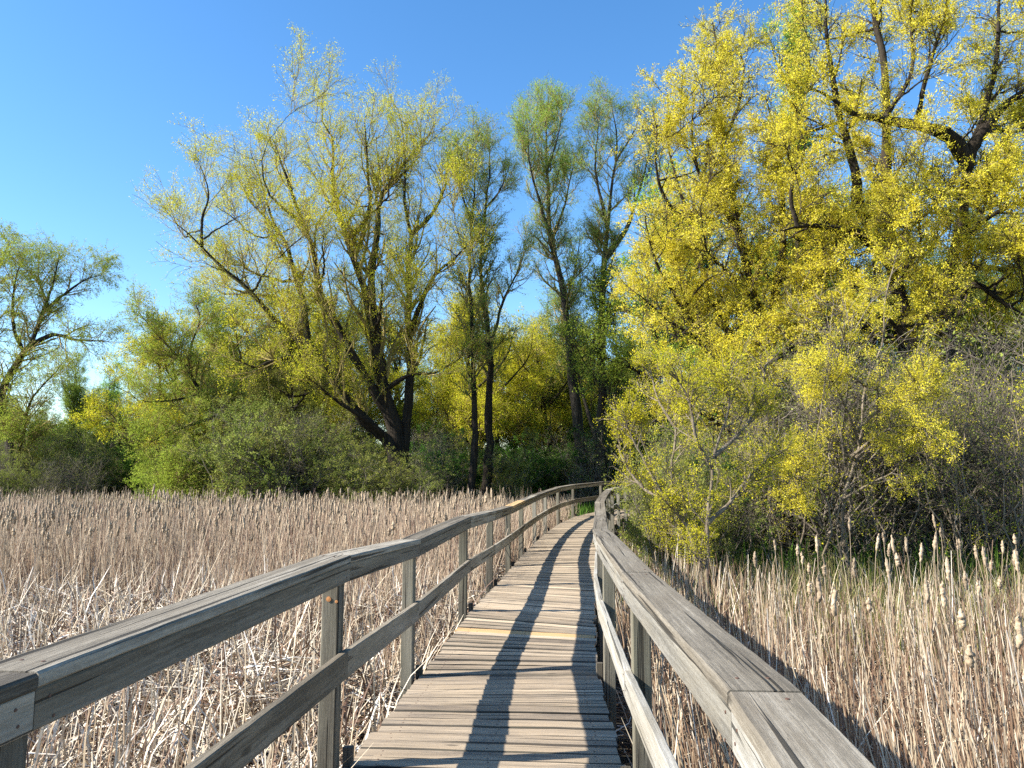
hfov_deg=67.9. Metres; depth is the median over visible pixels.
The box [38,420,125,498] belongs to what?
shrub
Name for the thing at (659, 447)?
shrub
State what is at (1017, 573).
cattail
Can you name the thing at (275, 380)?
woodland tree
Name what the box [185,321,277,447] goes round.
woodland tree
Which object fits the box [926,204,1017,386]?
woodland tree
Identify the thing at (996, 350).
shrub
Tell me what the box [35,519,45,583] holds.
cattail
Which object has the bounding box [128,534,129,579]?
cattail
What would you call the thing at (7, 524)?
cattail
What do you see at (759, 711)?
railing
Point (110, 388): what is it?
woodland tree
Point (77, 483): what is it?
shrub
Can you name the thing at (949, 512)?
sapling
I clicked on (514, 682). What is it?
boardwalk
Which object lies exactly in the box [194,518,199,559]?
cattail
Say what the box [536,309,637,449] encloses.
woodland tree
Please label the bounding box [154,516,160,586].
cattail
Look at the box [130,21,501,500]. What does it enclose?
willow tree
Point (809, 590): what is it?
cattail
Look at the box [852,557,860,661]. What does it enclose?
cattail
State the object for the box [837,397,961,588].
sapling
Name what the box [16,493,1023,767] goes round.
marsh ground
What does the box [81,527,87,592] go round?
cattail
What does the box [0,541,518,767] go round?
broken reeds
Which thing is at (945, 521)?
shrub
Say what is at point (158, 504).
cattail
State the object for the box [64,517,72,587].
cattail
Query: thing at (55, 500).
cattail
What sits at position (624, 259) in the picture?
woodland tree
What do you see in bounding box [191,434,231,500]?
shrub
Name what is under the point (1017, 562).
cattail
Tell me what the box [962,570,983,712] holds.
cattail
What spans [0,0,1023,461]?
sky
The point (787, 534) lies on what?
shrub
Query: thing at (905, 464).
shrub
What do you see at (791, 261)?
woodland tree
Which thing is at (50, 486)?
shrub
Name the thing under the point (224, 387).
woodland tree
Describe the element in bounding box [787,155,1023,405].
woodland tree
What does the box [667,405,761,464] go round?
shrub
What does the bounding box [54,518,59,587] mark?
cattail
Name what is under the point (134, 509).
cattail
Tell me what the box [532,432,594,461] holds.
shrub
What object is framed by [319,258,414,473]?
woodland tree
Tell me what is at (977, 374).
shrub
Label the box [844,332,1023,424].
shrub
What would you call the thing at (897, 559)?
cattail
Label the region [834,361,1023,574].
shrub
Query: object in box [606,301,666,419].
woodland tree
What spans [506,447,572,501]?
shrub
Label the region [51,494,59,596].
cattail
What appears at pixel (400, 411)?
woodland tree
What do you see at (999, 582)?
cattail
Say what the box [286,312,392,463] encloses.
woodland tree
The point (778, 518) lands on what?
shrub
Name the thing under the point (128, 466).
shrub
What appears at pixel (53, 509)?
cattail
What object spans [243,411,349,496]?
shrub
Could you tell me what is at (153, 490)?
cattail
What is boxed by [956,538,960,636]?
cattail
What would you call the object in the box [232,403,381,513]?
shrub
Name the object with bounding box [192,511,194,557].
cattail
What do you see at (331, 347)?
woodland tree
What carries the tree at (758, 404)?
on the marsh ground at (620, 753)
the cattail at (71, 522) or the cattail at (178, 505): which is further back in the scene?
the cattail at (178, 505)
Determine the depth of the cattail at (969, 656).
4.69 m
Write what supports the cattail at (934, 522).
on the marsh ground at (620, 753)
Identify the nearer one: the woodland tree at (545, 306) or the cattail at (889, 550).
the cattail at (889, 550)
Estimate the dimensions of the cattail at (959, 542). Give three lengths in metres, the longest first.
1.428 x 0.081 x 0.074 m
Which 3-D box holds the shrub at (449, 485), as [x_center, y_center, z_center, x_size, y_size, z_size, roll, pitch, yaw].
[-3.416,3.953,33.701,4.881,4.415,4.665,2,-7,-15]
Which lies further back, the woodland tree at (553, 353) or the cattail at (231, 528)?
the woodland tree at (553, 353)
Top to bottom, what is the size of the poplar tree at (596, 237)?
21.817 m
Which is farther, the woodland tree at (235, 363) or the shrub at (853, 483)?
the woodland tree at (235, 363)
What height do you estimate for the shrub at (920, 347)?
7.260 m
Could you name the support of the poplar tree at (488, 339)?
on the marsh ground at (620, 753)
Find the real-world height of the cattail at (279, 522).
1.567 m
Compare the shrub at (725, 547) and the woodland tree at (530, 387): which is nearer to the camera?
the shrub at (725, 547)
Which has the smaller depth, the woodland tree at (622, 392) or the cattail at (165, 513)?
the cattail at (165, 513)
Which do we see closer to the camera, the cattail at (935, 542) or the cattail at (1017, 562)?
the cattail at (1017, 562)
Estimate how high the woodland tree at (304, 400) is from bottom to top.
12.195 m
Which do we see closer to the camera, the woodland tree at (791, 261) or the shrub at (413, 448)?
the woodland tree at (791, 261)
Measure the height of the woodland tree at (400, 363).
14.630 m
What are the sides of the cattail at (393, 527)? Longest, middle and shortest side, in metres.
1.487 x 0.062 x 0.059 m
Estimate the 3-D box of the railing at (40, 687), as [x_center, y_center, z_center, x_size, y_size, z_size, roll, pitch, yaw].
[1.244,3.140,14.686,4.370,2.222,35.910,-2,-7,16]
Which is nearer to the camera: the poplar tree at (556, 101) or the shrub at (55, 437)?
the poplar tree at (556, 101)
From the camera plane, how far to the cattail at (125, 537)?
11.56 m
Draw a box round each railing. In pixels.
[0,481,642,767]
[592,486,874,767]
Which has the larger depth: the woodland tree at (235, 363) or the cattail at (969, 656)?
the woodland tree at (235, 363)
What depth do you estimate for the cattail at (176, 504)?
14.51 m
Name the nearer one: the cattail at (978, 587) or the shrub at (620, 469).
the cattail at (978, 587)
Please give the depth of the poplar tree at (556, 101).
36.93 m
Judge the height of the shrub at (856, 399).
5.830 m
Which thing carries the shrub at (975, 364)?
on the marsh ground at (620, 753)
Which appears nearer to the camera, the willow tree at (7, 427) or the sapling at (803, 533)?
the sapling at (803, 533)
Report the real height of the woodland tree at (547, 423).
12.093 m
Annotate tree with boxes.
[0,217,139,488]
[0,401,14,462]
[22,398,63,461]
[24,407,74,463]
[30,341,91,473]
[45,361,103,463]
[64,289,228,488]
[72,422,118,460]
[75,390,146,465]
[81,352,130,487]
[109,268,270,502]
[112,389,156,488]
[118,312,235,453]
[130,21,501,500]
[149,324,211,443]
[182,327,282,441]
[184,325,262,445]
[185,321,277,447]
[215,287,355,437]
[216,318,295,435]
[228,308,361,425]
[230,285,349,440]
[238,318,336,433]
[272,275,418,465]
[273,344,338,446]
[279,303,365,424]
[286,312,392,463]
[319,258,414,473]
[340,285,438,457]
[349,302,456,442]
[395,362,465,451]
[396,354,467,453]
[401,277,540,452]
[418,296,490,450]
[423,301,538,448]
[427,335,510,450]
[429,282,561,454]
[436,102,544,502]
[477,318,561,454]
[485,333,564,474]
[493,311,610,454]
[498,73,597,507]
[500,308,567,448]
[510,284,588,454]
[523,306,585,458]
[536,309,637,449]
[539,177,731,477]
[546,71,674,502]
[549,378,628,447]
[553,357,633,450]
[555,328,623,429]
[593,335,813,601]
[603,0,887,465]
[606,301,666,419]
[607,382,669,451]
[608,349,638,428]
[611,367,650,420]
[614,324,670,449]
[616,135,786,466]
[646,232,792,441]
[666,221,751,446]
[695,149,863,423]
[729,0,1023,412]
[751,0,829,375]
[755,245,968,593]
[771,172,962,375]
[773,204,885,378]
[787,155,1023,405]
[877,258,936,362]
[878,204,1021,375]
[921,218,1023,392]
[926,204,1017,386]
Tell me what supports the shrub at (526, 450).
on the marsh ground at (620, 753)
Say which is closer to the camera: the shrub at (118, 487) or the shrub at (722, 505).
the shrub at (722, 505)
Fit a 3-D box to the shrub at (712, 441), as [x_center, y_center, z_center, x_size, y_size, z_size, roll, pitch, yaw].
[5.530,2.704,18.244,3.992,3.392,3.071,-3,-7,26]
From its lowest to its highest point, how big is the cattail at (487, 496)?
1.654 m
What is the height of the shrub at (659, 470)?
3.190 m
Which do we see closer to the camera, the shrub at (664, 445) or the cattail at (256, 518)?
the cattail at (256, 518)
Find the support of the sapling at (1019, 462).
on the marsh ground at (620, 753)
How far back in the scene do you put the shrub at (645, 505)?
12.17 m
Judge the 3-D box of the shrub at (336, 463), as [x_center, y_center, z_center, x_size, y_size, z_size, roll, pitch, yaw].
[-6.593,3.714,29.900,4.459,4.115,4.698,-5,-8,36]
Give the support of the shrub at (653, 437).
on the marsh ground at (620, 753)
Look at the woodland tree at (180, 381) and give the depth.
50.64 m
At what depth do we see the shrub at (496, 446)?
38.70 m
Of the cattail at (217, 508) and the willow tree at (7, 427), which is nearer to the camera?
the cattail at (217, 508)
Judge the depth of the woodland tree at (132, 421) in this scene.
55.57 m
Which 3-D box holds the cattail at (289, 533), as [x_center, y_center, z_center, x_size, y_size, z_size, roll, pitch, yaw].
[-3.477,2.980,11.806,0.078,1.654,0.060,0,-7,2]
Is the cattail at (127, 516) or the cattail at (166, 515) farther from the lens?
the cattail at (166, 515)
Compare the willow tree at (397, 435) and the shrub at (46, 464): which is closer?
the willow tree at (397, 435)
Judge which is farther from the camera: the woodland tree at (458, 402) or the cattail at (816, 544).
the woodland tree at (458, 402)
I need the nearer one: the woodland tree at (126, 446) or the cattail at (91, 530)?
the cattail at (91, 530)
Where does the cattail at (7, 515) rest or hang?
on the marsh ground at (620, 753)
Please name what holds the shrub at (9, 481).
on the marsh ground at (620, 753)
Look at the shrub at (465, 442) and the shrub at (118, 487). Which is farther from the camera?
the shrub at (118, 487)
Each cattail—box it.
[0,493,10,553]
[2,512,8,573]
[6,509,12,563]
[6,515,16,578]
[6,516,9,583]
[6,516,12,569]
[11,527,15,594]
[24,514,26,578]
[27,509,36,570]
[33,514,40,580]
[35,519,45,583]
[35,524,45,586]
[37,508,43,585]
[46,532,49,559]
[50,495,56,583]
[50,510,53,560]
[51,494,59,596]
[52,506,55,572]
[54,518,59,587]
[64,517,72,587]
[65,522,68,585]
[68,510,72,581]
[68,524,71,588]
[74,507,79,585]
[75,521,82,581]
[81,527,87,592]
[85,526,92,601]
[87,510,94,576]
[94,512,98,570]
[105,520,111,570]
[112,525,119,577]
[116,501,121,560]
[123,533,126,588]
[126,509,128,593]
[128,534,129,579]
[129,501,136,589]
[133,518,136,589]
[137,504,149,583]
[148,504,157,570]
[149,484,154,551]
[152,507,154,577]
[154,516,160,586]
[156,499,159,590]
[161,505,164,560]
[163,489,165,552]
[165,526,168,592]
[166,493,167,552]
[174,500,177,557]
[177,499,179,561]
[189,496,191,586]
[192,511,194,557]
[192,520,195,564]
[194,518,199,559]
[201,526,204,577]
[215,511,220,565]
[216,505,218,557]
[230,524,232,579]
[231,504,234,564]
[242,516,245,550]
[250,533,253,577]
[252,509,257,563]
[253,493,261,557]
[278,516,280,562]
[288,522,289,547]
[307,513,308,542]
[311,499,313,555]
[330,500,333,551]
[362,491,366,540]
[391,520,395,576]
[486,487,488,508]
[753,551,763,659]
[773,539,779,616]
[795,544,802,626]
[800,551,808,625]
[807,562,822,647]
[807,579,812,674]
[815,534,818,630]
[816,575,822,710]
[821,562,825,667]
[831,586,839,710]
[848,516,854,604]
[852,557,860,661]
[865,596,871,732]
[870,533,879,643]
[882,531,889,608]
[885,557,897,698]
[887,542,890,598]
[890,535,912,647]
[894,553,906,641]
[904,536,914,608]
[919,542,930,655]
[924,578,929,693]
[932,514,939,584]
[932,540,935,586]
[933,532,937,626]
[939,527,948,597]
[939,581,953,722]
[945,556,950,715]
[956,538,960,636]
[957,607,968,751]
[958,538,973,615]
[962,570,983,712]
[965,644,975,751]
[973,545,978,605]
[976,580,987,721]
[981,545,987,661]
[989,560,992,618]
[997,575,1008,663]
[1001,540,1004,629]
[1012,533,1019,569]
[1012,549,1021,685]
[1013,549,1019,708]
[1014,549,1021,621]
[1014,613,1023,767]
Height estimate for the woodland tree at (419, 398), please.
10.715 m
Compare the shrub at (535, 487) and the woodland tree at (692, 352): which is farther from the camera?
the shrub at (535, 487)
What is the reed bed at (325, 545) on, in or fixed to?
on the marsh ground at (620, 753)
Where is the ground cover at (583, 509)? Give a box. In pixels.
[4,492,1023,598]
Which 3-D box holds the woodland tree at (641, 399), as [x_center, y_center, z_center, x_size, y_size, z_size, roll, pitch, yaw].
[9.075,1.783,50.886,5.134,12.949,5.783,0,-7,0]
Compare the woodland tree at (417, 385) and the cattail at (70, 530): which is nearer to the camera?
the cattail at (70, 530)
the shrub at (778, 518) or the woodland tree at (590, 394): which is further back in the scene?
the woodland tree at (590, 394)
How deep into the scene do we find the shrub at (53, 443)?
48.26 m
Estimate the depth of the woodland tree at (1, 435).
57.62 m
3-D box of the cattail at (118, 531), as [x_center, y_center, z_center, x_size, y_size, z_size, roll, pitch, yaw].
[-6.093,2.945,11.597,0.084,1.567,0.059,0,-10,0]
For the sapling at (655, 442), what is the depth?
14.26 m
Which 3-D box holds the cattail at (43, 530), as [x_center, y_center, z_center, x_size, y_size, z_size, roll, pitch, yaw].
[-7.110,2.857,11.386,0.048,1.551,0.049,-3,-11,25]
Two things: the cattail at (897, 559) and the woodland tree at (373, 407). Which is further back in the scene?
the woodland tree at (373, 407)
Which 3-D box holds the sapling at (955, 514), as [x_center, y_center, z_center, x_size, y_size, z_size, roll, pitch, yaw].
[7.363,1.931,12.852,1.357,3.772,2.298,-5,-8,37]
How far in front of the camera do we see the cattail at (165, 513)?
14.49 m
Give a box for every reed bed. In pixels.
[0,486,583,737]
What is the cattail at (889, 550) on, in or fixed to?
on the marsh ground at (620, 753)
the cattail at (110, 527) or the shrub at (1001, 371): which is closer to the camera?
the cattail at (110, 527)
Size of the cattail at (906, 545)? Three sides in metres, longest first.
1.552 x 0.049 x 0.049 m
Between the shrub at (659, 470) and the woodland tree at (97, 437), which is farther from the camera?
the woodland tree at (97, 437)
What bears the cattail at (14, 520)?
on the marsh ground at (620, 753)
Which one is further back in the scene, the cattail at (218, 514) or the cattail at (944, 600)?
the cattail at (218, 514)
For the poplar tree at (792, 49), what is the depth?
28.40 m
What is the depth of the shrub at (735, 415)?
19.77 m
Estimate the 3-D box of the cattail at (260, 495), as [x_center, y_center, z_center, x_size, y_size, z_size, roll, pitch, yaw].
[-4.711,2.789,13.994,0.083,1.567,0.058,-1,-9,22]
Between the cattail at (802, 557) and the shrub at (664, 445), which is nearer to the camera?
the cattail at (802, 557)
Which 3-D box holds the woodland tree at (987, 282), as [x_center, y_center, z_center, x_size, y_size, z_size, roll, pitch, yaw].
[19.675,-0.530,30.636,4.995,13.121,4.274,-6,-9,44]
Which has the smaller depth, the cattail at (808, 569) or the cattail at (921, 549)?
the cattail at (921, 549)
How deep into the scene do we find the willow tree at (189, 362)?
33.80 m
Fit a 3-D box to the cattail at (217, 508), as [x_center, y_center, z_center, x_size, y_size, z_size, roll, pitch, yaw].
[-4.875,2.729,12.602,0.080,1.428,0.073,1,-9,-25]
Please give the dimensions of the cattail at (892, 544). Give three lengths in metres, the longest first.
1.654 x 0.078 x 0.060 m
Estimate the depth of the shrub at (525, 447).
44.25 m
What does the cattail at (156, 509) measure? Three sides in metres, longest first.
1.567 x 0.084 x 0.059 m
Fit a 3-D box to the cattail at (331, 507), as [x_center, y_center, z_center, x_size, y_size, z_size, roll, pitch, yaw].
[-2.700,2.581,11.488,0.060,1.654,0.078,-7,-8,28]
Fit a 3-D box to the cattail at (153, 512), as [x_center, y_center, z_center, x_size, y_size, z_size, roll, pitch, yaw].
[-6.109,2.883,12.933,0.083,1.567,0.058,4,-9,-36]
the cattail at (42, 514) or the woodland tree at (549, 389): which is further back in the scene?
the woodland tree at (549, 389)
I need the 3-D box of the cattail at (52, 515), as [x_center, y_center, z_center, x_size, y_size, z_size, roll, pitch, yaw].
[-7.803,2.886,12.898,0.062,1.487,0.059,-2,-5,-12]
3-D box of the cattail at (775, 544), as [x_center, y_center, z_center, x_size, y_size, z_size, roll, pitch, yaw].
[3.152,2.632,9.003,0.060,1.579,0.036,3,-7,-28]
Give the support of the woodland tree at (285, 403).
on the marsh ground at (620, 753)
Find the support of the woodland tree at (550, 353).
on the marsh ground at (620, 753)
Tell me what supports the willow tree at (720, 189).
on the marsh ground at (620, 753)
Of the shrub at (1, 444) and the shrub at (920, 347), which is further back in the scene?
the shrub at (1, 444)
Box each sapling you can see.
[613,394,705,510]
[706,396,795,581]
[734,343,865,575]
[774,331,879,592]
[801,373,938,576]
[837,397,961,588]
[877,325,1023,590]
[898,390,994,589]
[926,350,1023,592]
[931,353,1023,553]
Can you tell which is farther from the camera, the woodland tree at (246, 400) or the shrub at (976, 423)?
the woodland tree at (246, 400)
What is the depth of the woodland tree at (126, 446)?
54.47 m
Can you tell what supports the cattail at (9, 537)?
on the marsh ground at (620, 753)
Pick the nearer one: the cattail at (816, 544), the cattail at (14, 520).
the cattail at (816, 544)
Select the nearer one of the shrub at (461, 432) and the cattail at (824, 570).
the cattail at (824, 570)
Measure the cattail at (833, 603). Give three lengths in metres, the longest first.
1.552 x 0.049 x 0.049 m
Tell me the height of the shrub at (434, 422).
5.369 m
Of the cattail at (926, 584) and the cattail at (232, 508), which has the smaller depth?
the cattail at (926, 584)
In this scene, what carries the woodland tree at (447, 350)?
on the marsh ground at (620, 753)
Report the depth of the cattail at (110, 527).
11.59 m
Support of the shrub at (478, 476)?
on the marsh ground at (620, 753)
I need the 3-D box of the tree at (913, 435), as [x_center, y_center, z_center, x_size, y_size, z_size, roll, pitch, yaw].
[5.672,0.638,12.788,3.483,6.615,2.814,0,-7,0]
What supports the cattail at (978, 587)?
on the marsh ground at (620, 753)
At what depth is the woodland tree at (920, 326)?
34.08 m
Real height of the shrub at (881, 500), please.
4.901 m
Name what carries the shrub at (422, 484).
on the marsh ground at (620, 753)
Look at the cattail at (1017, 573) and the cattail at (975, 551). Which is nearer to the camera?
the cattail at (1017, 573)
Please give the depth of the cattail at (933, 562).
9.91 m
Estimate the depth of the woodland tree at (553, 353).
50.78 m
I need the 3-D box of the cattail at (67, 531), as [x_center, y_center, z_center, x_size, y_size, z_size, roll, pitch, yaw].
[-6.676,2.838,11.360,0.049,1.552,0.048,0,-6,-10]
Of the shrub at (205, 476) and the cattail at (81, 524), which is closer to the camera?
the cattail at (81, 524)
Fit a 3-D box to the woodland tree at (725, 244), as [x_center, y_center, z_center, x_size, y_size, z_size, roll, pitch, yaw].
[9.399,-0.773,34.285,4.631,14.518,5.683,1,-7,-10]
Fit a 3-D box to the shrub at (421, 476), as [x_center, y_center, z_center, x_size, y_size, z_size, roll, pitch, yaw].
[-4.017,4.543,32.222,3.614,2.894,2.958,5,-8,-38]
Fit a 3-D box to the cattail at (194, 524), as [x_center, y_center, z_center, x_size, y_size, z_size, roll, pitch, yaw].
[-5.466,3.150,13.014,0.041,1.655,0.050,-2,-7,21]
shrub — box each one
[0,422,89,466]
[0,432,60,494]
[0,433,60,496]
[0,449,38,498]
[0,449,63,498]
[5,427,133,497]
[6,423,117,496]
[7,445,81,496]
[17,459,85,501]
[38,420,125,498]
[40,451,114,501]
[65,453,121,492]
[77,451,133,496]
[107,446,153,498]
[109,463,134,501]
[123,444,164,501]
[142,422,231,498]
[145,436,214,499]
[157,446,223,503]
[159,386,316,511]
[181,395,353,505]
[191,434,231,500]
[193,390,353,509]
[208,394,349,488]
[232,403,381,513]
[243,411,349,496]
[249,398,381,495]
[298,428,413,502]
[309,435,396,506]
[324,436,429,512]
[328,414,463,483]
[361,449,454,508]
[362,419,471,488]
[363,451,415,488]
[373,429,459,484]
[383,426,482,500]
[384,459,442,501]
[409,441,497,503]
[440,438,511,498]
[462,431,538,499]
[468,424,564,504]
[493,443,547,496]
[494,437,552,468]
[503,438,551,475]
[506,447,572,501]
[512,447,594,500]
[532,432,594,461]
[532,432,613,498]
[538,419,636,508]
[558,425,650,501]
[571,444,649,503]
[593,455,744,586]
[600,415,726,588]
[602,416,782,541]
[605,406,708,491]
[615,419,721,582]
[615,428,715,545]
[615,491,749,546]
[630,461,784,585]
[633,422,711,492]
[637,365,973,569]
[638,475,767,565]
[639,427,799,555]
[639,433,700,474]
[641,387,708,440]
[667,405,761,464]
[675,359,872,460]
[679,384,968,568]
[682,398,760,456]
[683,338,954,462]
[684,426,780,482]
[696,343,1023,592]
[706,270,982,590]
[731,339,957,433]
[736,486,820,552]
[753,362,1013,527]
[758,403,909,544]
[780,311,1023,558]
[785,314,1000,406]
[803,394,1023,579]
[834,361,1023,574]
[839,407,976,545]
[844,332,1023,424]
[852,322,1023,496]
[856,334,1023,397]
[861,301,1023,544]
[864,375,1022,560]
[918,386,1023,549]
[928,375,1023,560]
[937,351,1022,456]
[987,358,1023,395]
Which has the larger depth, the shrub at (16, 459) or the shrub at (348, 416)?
the shrub at (16, 459)
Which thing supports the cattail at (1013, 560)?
on the marsh ground at (620, 753)
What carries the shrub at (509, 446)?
on the marsh ground at (620, 753)
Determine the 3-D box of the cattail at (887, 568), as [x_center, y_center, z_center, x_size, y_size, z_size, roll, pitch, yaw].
[3.682,2.518,7.358,0.058,1.654,0.043,-5,-8,39]
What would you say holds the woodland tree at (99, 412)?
on the marsh ground at (620, 753)
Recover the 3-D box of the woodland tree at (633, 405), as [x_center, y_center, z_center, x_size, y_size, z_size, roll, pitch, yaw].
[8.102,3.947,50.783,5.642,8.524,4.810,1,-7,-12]
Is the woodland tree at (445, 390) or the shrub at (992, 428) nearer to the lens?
the shrub at (992, 428)
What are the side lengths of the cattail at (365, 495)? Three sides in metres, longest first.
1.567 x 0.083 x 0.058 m
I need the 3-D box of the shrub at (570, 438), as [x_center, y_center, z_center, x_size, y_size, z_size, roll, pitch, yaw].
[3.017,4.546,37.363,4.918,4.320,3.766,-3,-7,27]
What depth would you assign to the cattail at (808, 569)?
8.47 m
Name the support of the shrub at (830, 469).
on the marsh ground at (620, 753)
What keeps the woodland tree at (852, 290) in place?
on the marsh ground at (620, 753)
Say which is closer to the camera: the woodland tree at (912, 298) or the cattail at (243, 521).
the cattail at (243, 521)
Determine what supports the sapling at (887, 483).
on the marsh ground at (620, 753)
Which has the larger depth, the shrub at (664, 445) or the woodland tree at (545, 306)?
the woodland tree at (545, 306)
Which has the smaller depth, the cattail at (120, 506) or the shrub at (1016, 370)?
the cattail at (120, 506)
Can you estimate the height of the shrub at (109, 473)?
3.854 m
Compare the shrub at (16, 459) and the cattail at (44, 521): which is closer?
the cattail at (44, 521)
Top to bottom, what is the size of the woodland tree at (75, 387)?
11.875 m
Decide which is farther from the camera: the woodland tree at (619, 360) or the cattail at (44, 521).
the woodland tree at (619, 360)
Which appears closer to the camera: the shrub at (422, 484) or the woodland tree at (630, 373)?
the shrub at (422, 484)
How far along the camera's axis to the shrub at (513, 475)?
33.98 m
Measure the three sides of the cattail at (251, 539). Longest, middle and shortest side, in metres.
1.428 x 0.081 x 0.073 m
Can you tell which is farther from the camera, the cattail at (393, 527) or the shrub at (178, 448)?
the shrub at (178, 448)
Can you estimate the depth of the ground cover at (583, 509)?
13.41 m
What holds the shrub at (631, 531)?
on the marsh ground at (620, 753)
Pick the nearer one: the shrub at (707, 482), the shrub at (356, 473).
the shrub at (707, 482)
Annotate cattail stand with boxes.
[0,487,504,568]
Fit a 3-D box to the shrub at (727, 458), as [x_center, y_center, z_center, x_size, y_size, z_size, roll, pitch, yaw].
[5.977,2.033,15.677,6.377,4.085,3.608,-2,-7,18]
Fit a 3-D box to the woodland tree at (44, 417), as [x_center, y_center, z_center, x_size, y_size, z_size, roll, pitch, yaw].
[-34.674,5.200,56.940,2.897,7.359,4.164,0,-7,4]
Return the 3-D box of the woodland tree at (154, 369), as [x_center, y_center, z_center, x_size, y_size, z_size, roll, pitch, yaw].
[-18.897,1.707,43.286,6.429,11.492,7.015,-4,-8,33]
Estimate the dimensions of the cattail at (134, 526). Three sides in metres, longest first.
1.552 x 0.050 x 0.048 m
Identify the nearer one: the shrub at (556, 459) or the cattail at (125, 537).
the cattail at (125, 537)
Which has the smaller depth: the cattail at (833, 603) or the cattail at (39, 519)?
the cattail at (833, 603)
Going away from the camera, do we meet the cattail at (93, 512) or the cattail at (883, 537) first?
the cattail at (883, 537)
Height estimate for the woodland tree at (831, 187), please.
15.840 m
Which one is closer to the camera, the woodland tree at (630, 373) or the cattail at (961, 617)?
the cattail at (961, 617)
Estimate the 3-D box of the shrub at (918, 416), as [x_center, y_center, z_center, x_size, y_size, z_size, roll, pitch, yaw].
[8.407,1.885,17.513,4.002,4.844,6.802,5,-8,-34]
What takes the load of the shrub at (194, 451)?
on the marsh ground at (620, 753)
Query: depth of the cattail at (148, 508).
13.30 m
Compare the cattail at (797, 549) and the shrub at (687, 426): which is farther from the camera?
the shrub at (687, 426)
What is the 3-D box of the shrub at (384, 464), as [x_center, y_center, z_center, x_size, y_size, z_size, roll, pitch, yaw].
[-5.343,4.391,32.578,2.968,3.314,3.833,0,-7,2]
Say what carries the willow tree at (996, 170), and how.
on the marsh ground at (620, 753)
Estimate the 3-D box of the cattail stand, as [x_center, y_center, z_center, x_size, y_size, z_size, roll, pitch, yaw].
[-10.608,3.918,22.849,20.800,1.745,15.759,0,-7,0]
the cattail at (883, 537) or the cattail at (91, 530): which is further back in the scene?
the cattail at (91, 530)
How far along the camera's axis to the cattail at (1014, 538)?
10.01 m
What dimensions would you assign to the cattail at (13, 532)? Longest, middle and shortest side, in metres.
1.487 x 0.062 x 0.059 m
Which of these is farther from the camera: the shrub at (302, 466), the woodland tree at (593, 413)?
the woodland tree at (593, 413)
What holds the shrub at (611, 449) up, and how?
on the marsh ground at (620, 753)
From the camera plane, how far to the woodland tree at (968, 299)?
30.39 m
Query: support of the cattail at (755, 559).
on the marsh ground at (620, 753)
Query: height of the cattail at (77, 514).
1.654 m
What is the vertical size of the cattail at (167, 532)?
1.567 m
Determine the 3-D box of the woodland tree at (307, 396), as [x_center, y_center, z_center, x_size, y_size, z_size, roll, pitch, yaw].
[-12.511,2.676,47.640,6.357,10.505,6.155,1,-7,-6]
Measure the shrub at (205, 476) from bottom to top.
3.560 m
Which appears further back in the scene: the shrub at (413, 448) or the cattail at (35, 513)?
the shrub at (413, 448)
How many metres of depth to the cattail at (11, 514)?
12.49 m
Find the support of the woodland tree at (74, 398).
on the marsh ground at (620, 753)
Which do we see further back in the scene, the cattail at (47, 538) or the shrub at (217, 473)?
the shrub at (217, 473)
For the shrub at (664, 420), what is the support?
on the marsh ground at (620, 753)
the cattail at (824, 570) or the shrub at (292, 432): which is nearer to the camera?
the cattail at (824, 570)
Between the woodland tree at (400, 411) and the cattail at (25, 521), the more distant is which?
the woodland tree at (400, 411)
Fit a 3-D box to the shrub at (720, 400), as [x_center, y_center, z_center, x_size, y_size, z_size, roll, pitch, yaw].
[8.898,1.864,22.204,8.464,6.426,6.597,-6,-9,44]
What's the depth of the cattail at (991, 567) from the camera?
8.82 m
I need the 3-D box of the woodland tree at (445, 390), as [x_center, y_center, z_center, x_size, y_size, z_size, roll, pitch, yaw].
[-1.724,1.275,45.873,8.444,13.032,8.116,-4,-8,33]
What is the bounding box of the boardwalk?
[349,509,639,767]
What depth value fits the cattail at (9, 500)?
12.59 m
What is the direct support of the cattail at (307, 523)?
on the marsh ground at (620, 753)
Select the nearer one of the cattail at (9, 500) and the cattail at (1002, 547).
the cattail at (1002, 547)
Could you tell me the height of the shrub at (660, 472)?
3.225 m
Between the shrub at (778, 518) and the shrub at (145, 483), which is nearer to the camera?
the shrub at (778, 518)
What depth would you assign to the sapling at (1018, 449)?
13.79 m
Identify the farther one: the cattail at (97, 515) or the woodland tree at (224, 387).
the woodland tree at (224, 387)
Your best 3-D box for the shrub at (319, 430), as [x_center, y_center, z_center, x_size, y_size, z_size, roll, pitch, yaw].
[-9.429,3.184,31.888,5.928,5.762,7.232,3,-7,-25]
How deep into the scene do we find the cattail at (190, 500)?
11.84 m
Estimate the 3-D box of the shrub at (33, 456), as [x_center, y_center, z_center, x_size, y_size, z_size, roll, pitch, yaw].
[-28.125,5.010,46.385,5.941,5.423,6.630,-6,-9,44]
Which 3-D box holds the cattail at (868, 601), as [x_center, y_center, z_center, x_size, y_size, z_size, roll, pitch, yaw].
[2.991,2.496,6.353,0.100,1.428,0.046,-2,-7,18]
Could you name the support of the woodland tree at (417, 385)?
on the marsh ground at (620, 753)
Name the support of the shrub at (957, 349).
on the marsh ground at (620, 753)
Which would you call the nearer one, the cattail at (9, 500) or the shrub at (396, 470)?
the cattail at (9, 500)
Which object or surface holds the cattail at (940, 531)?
on the marsh ground at (620, 753)
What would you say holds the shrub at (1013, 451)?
on the marsh ground at (620, 753)
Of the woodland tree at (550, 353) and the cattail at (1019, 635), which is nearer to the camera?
the cattail at (1019, 635)
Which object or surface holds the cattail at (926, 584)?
on the marsh ground at (620, 753)

